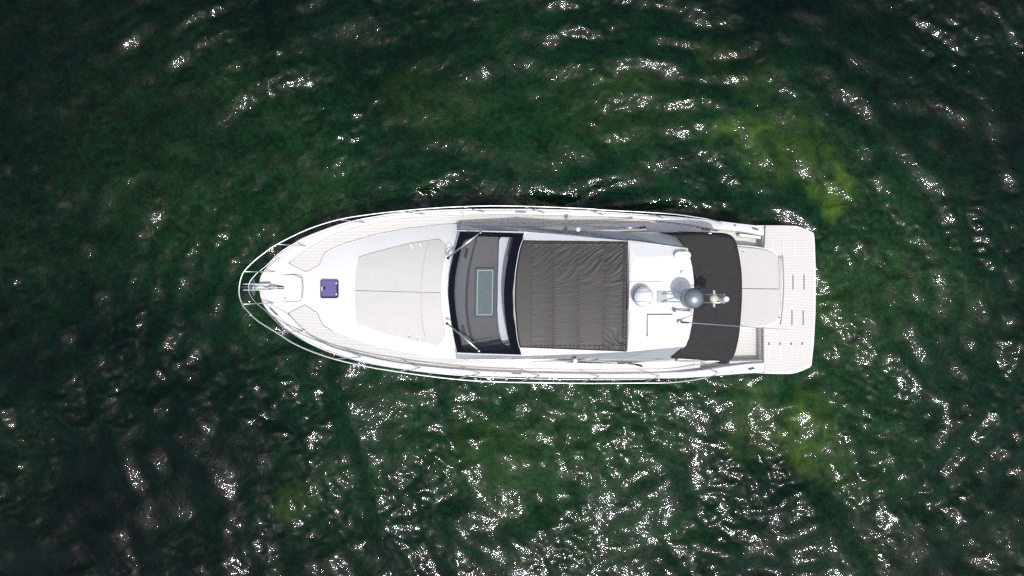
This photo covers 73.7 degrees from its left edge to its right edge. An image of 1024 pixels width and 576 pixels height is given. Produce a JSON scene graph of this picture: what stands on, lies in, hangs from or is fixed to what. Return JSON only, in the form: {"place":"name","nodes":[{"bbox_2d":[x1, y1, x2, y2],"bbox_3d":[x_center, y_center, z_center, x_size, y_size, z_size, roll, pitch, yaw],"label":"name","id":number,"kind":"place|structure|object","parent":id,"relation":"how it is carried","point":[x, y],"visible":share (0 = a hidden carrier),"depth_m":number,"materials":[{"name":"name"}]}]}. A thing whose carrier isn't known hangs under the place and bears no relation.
{"place":"outdoors","nodes":[
{"label":"outdoors","id":0,"kind":"place"},
{"bbox_2d":[0,0,1023,575],"bbox_3d":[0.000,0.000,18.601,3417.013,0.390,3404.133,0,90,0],"label":"water","id":1,"kind":"structure","parent":0,"point":[170,170],"depth_m":18.60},
{"bbox_2d":[238,205,817,383],"bbox_3d":[0.805,0.163,16.273,14.640,5.653,4.260,0,90,0],"label":"motor yacht","id":2,"kind":"object","parent":1,"relation":"on","point":[588,294],"visible":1,"depth_m":16.51,"materials":[{"name":"white plastic"}]},
{"bbox_2d":[457,225,661,233],"bbox_3d":[1.326,-1.408,16.225,5.316,0.750,0.206,2,90,0],"label":"side window","id":3,"kind":"structure","parent":2,"relation":"in","point":[532,227],"depth_m":16.21,"materials":[{"name":"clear glass"}]},
{"bbox_2d":[468,358,674,363],"bbox_3d":[1.319,1.732,16.225,5.329,0.750,0.201,0,90,0],"label":"side window","id":4,"kind":"structure","parent":2,"relation":"in","point":[623,360],"depth_m":16.16,"materials":[{"name":"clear glass"}]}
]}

